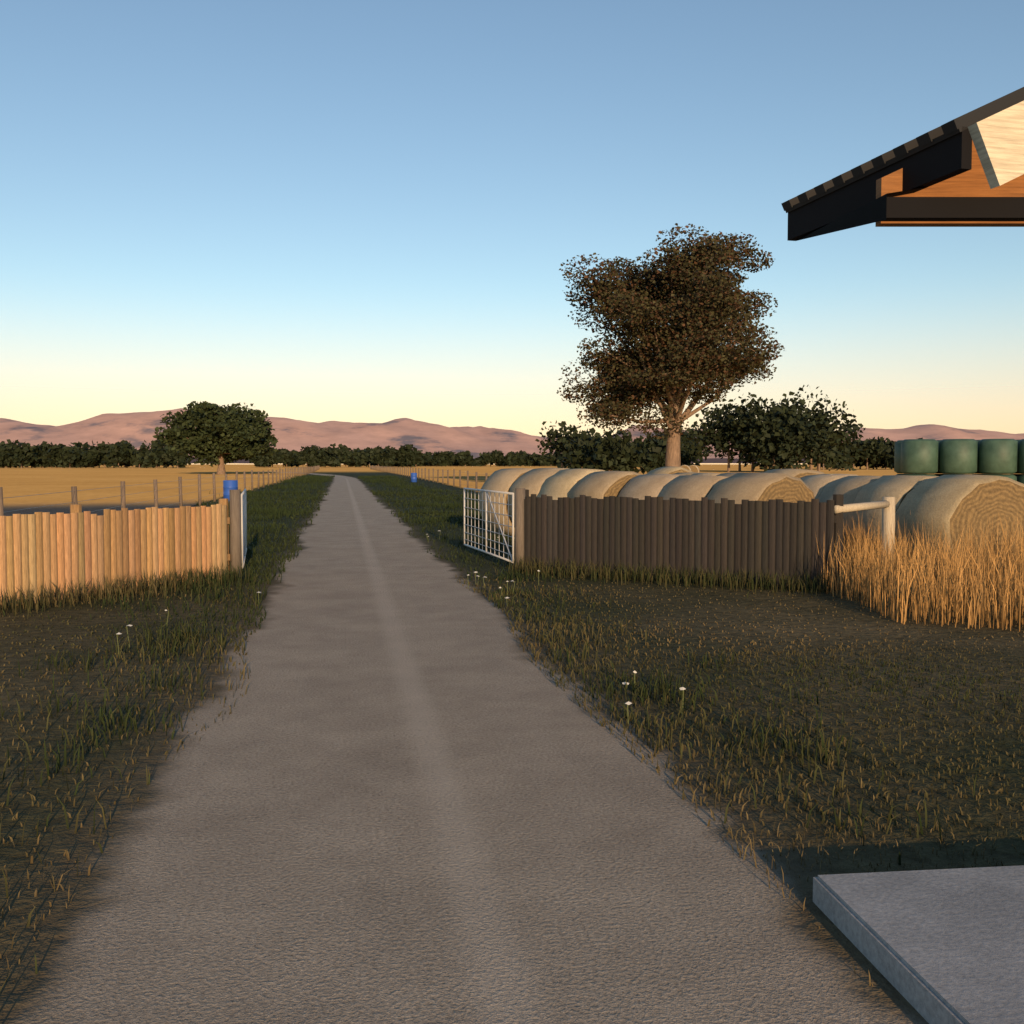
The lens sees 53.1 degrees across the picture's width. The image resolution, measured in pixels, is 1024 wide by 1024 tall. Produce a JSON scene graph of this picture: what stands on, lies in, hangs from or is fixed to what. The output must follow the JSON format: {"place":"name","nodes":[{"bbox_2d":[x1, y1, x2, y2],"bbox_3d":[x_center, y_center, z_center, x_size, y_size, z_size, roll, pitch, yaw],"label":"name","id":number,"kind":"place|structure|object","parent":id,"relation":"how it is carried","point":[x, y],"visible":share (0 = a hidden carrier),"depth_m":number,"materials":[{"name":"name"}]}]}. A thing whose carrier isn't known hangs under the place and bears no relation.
{"place":"outdoors","nodes":[
{"label":"outdoors","id":0,"kind":"place"},
{"bbox_2d":[0,554,845,618],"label":"grass","id":1,"kind":"structure","parent":0,"point":[706,579],"depth_m":12.79,"materials":[{"name":"green plant"}]},
{"bbox_2d":[0,464,1023,1023],"bbox_3d":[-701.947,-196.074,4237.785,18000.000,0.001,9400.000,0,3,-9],"label":"ground","id":2,"kind":"structure","parent":0,"point":[406,780],"depth_m":4.80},
{"bbox_2d":[0,487,3,515],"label":"yard fence","id":3,"kind":"object","parent":2,"relation":"on","point":[1,503],"visible":0.33,"depth_m":15.88,"materials":[{"name":"brown wood"}]},
{"bbox_2d":[0,439,191,467],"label":"wood","id":4,"kind":"object","parent":2,"relation":"on","point":[124,453],"visible":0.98,"depth_m":407.77,"materials":[{"name":"leaves"},{"name":"bark"}]},
{"bbox_2d":[0,498,229,607],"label":"fence","id":5,"kind":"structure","parent":2,"relation":"on","point":[76,543],"depth_m":12.23,"materials":[{"name":"brown wood"}]},
{"bbox_2d":[7,465,319,511],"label":"fence line","id":6,"kind":"object","parent":2,"relation":"on","point":[73,491],"visible":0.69,"depth_m":38.07,"materials":[{"name":"brown wood"}]},
{"bbox_2d":[153,401,277,474],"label":"tree","id":7,"kind":"object","parent":2,"relation":"on","point":[216,434],"visible":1,"depth_m":151.87,"materials":[{"name":"leaves"},{"name":"bark"}]},
{"bbox_2d":[223,473,416,500],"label":"blue barrels","id":8,"kind":"object","parent":2,"relation":"on","point":[228,485],"visible":0.76,"depth_m":41.35,"materials":[{"name":"blue plastic"}]},
{"bbox_2d":[248,443,425,466],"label":"wood","id":9,"kind":"object","parent":2,"relation":"on","point":[386,456],"visible":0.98,"depth_m":502.70,"materials":[{"name":"green plant"}]},
{"bbox_2d":[229,488,524,576],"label":"gate posts","id":10,"kind":"object","parent":2,"relation":"on","point":[235,529],"visible":0.66,"depth_m":14.06,"materials":[{"name":"brown wood"}]},
{"bbox_2d":[241,489,246,567],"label":"gate","id":11,"kind":"structure","parent":10,"relation":"attached to","point":[243,523],"depth_m":15.46,"materials":[{"name":"silver metal"}]},
{"bbox_2d":[464,488,513,562],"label":"gate","id":12,"kind":"structure","parent":10,"relation":"attached to","point":[487,521],"depth_m":16.32,"materials":[{"name":"silver metal"}]},
{"bbox_2d":[117,530,685,724],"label":"white flowers","id":13,"kind":"object","parent":2,"relation":"on","point":[628,702],"visible":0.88,"depth_m":8.59,"materials":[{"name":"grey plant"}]},
{"bbox_2d":[370,465,487,491],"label":"fence line","id":14,"kind":"object","parent":2,"relation":"on","point":[377,468],"visible":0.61,"depth_m":84.69,"materials":[{"name":"brown wood"}]},
{"bbox_2d":[416,450,569,466],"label":"belt wood","id":15,"kind":"object","parent":2,"relation":"on","point":[465,458],"visible":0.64,"depth_m":682.65,"materials":[{"name":"green plant"}]},
{"bbox_2d":[556,428,666,473],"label":"bushes","id":16,"kind":"object","parent":2,"relation":"on","point":[625,457],"visible":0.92,"depth_m":106.59,"materials":[{"name":"green plant"}]},
{"bbox_2d":[535,420,709,468],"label":"hedgerow","id":17,"kind":"object","parent":2,"relation":"on","point":[562,442],"visible":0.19,"depth_m":257.48,"materials":[{"name":"leaves"},{"name":"bark"}]},
{"bbox_2d":[479,468,814,535],"bbox_3d":[2.009,-0.084,19.204,1.680,1.478,8.514,-1,3,-29],"label":"bale row","id":18,"kind":"object","parent":2,"relation":"on","point":[555,483],"visible":0.34,"depth_m":18.31,"materials":[{"name":"beige plant"}]},
{"bbox_2d":[556,223,786,466],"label":"tree","id":19,"kind":"object","parent":2,"relation":"on","point":[693,304],"visible":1,"depth_m":58.02,"materials":[{"name":"leaves"},{"name":"bark"}]},
{"bbox_2d":[524,489,843,590],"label":"fence","id":20,"kind":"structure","parent":2,"relation":"on","point":[779,536],"depth_m":13.49,"materials":[{"name":"brown wood"}]},
{"bbox_2d":[680,385,867,471],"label":"bush","id":21,"kind":"object","parent":2,"relation":"on","point":[782,436],"visible":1,"depth_m":194.86,"materials":[{"name":"leaves"},{"name":"bark"}]},
{"bbox_2d":[647,466,1023,581],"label":"bale row","id":22,"kind":"object","parent":2,"relation":"on","point":[933,502],"visible":0.3,"depth_m":13.62,"materials":[{"name":"beige plant"}]},
{"bbox_2d":[804,436,922,469],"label":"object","id":23,"kind":"object","parent":2,"relation":"on","point":[878,453],"visible":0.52,"depth_m":296.10,"materials":[{"name":"green plant"}]},
{"bbox_2d":[834,497,894,574],"bbox_3d":[4.492,0.434,13.021,0.169,1.220,1.531,3,4,44],"label":"strainer post","id":24,"kind":"object","parent":2,"relation":"on","point":[886,505],"visible":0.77,"depth_m":13.42,"materials":[{"name":"white wood"}]},
{"bbox_2d":[781,87,1023,240],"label":"shelter roof","id":25,"kind":"structure","parent":2,"relation":"on","point":[966,170],"depth_m":3.31,"materials":[{"name":"black paint"}]},
{"bbox_2d":[813,865,1023,1023],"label":"concrete slab","id":26,"kind":"structure","parent":2,"relation":"on","point":[940,946],"depth_m":3.19,"materials":[{"name":"grey concrete"}]},
{"bbox_2d":[894,439,1023,483],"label":"wrapped hay bales","id":27,"kind":"object","parent":2,"relation":"on","point":[932,457],"visible":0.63,"depth_m":35.29,"materials":[{"name":"green plastic"}]},
{"bbox_2d":[0,475,1023,990],"bbox_3d":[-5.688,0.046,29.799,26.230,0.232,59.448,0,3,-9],"label":"verge grass","id":28,"kind":"structure","parent":0,"point":[790,652],"depth_m":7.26,"materials":[{"name":"green plant"}]},
{"bbox_2d":[0,408,1023,463],"bbox_3d":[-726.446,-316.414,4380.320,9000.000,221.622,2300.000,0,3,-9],"label":"hills","id":29,"kind":"structure","parent":0,"point":[135,429],"depth_m":3843.19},
{"bbox_2d":[0,0,1023,463],"label":"sky","id":30,"kind":"structure","parent":0,"point":[317,211],"materials":[{"name":"blue"}]},
{"bbox_2d":[681,465,699,472],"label":"bales","id":31,"kind":"object","parent":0,"point":[693,468],"visible":0.23,"depth_m":123.20,"materials":[{"name":"beige plant"}]},
{"bbox_2d":[816,513,1023,631],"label":"tall dry grass","id":32,"kind":"structure","parent":0,"point":[957,589],"depth_m":11.03,"materials":[{"name":"yellow plant"}]}
]}

